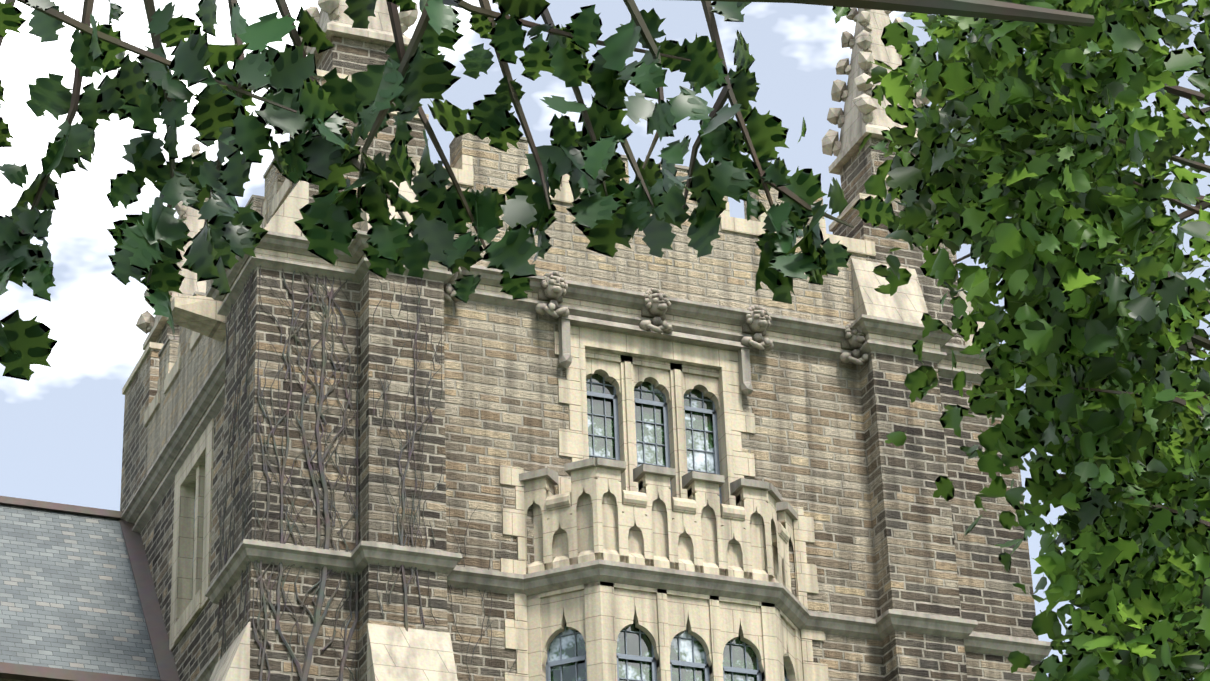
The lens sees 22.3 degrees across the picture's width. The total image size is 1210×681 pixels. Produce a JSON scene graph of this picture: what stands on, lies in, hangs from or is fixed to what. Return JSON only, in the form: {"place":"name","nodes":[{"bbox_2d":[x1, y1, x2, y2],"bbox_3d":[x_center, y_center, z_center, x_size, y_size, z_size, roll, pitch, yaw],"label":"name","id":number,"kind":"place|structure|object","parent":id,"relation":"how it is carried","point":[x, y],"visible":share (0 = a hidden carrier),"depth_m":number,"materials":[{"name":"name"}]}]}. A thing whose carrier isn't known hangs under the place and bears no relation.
{"place":"outdoors","nodes":[
{"label":"outdoors","id":0,"kind":"place"},
{"bbox_2d":[0,678,23,680],"bbox_3d":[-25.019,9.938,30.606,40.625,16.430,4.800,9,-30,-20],"label":"wing walls","id":1,"kind":"structure","parent":0,"point":[3,679],"depth_m":38.79,"materials":[{"name":"stone"}]},
{"bbox_2d":[0,504,159,679],"bbox_3d":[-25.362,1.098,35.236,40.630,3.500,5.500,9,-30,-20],"label":"slate roof","id":2,"kind":"structure","parent":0,"point":[69,598],"depth_m":40.57,"materials":[{"name":"grey stone"}]},
{"bbox_2d":[0,496,179,680],"bbox_3d":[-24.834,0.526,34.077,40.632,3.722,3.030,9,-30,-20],"label":"roof flashing","id":3,"kind":"object","parent":2,"relation":"attached to","point":[157,632],"visible":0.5,"depth_m":40.55,"materials":[{"name":"metal"}]},
{"bbox_2d":[0,0,1094,380],"bbox_3d":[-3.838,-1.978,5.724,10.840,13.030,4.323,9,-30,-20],"label":"oak","id":4,"kind":"object","parent":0,"point":[324,150],"depth_m":6.95,"materials":[{"name":"green plant"}]},
{"bbox_2d":[140,267,1040,680],"bbox_3d":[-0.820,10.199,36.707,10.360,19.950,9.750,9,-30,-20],"label":"tower walls","id":5,"kind":"structure","parent":0,"point":[890,529],"depth_m":36.48,"materials":[{"name":"brown brick"}]},
{"bbox_2d":[217,202,517,680],"bbox_3d":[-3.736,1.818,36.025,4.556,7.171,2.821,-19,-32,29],"label":"climbing vine stems","id":6,"kind":"object","parent":5,"relation":"attached to","point":[303,672],"visible":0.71,"depth_m":35.07,"materials":[{"name":"brown plant"}]},
{"bbox_2d":[146,133,865,474],"bbox_3d":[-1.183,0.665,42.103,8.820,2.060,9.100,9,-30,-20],"label":"parapet","id":7,"kind":"structure","parent":5,"relation":"on","point":[724,272],"depth_m":38.51,"materials":[{"name":"beige stone"}]},
{"bbox_2d":[136,0,941,349],"bbox_3d":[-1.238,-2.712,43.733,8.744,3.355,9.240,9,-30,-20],"label":"pinnacles","id":8,"kind":"object","parent":5,"relation":"on","point":[860,116],"visible":0.38,"depth_m":41.33,"materials":[{"name":"stone"}]},
{"bbox_2d":[120,36,964,511],"bbox_3d":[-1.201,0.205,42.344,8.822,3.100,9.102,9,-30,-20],"label":"tower corner turrets","id":9,"kind":"object","parent":5,"relation":"on","point":[346,56],"visible":0.1,"depth_m":39.89,"materials":[{"name":"beige stone"}]},
{"bbox_2d":[122,69,997,680],"bbox_3d":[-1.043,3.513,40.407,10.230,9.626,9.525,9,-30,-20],"label":"tower limestone dressings","id":10,"kind":"structure","parent":5,"relation":"attached to","point":[624,375],"depth_m":37.63,"materials":[{"name":"beige stone"}]},
{"bbox_2d":[121,137,1051,680],"bbox_3d":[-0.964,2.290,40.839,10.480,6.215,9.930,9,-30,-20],"label":"stone string courses","id":11,"kind":"object","parent":5,"relation":"attached to","point":[779,595],"visible":0.54,"depth_m":36.85,"materials":[{"name":"beige stone"}]},
{"bbox_2d":[209,180,999,680],"bbox_3d":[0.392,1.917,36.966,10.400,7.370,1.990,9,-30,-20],"label":"buttress caps","id":12,"kind":"object","parent":5,"relation":"attached to","point":[399,654],"visible":0.4,"depth_m":34.26,"materials":[{"name":"stone"}]},
{"bbox_2d":[444,267,868,365],"bbox_3d":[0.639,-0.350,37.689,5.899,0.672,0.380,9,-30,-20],"label":"carved grotesques","id":13,"kind":"object","parent":5,"relation":"attached to","point":[554,286],"visible":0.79,"depth_m":37.66,"materials":[{"name":"stone"}]},
{"bbox_2d":[524,466,803,680],"bbox_3d":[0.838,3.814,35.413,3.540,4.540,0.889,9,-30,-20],"label":"oriel bay","id":14,"kind":"object","parent":5,"relation":"attached to","point":[596,513],"visible":0.81,"depth_m":35.62,"materials":[{"name":"stone"}]},
{"bbox_2d":[546,376,788,680],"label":"window frames","id":15,"kind":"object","parent":5,"relation":"attached to","point":[652,659],"depth_m":37.10,"materials":[{"name":"black metal"}]},
{"bbox_2d":[192,374,785,680],"bbox_3d":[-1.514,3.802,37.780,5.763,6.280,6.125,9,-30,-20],"label":"window glass","id":16,"kind":"object","parent":15,"relation":"in","point":[633,648],"visible":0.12,"depth_m":36.97,"materials":[{"name":"grey glass"}]},
{"bbox_2d":[0,0,1209,678],"label":"sky","id":17,"kind":"structure","parent":0,"point":[61,428],"materials":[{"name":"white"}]},
{"bbox_2d":[798,0,1209,680],"bbox_3d":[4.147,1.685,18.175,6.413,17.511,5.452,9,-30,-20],"label":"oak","id":18,"kind":"object","parent":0,"point":[1144,578],"depth_m":17.54,"materials":[{"name":"green plant"}]},
{"bbox_2d":[856,0,1209,680],"bbox_3d":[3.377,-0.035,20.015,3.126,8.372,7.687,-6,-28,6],"label":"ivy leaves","id":19,"kind":"object","parent":18,"relation":"attached to","point":[1148,314],"visible":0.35,"depth_m":17.47,"materials":[{"name":"green plant"}]},
{"bbox_2d":[879,0,1209,680],"bbox_3d":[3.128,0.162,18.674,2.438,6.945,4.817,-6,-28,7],"label":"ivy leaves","id":20,"kind":"object","parent":18,"relation":"attached to","point":[1008,239],"visible":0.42,"depth_m":17.19,"materials":[{"name":"green plant"}]}
]}

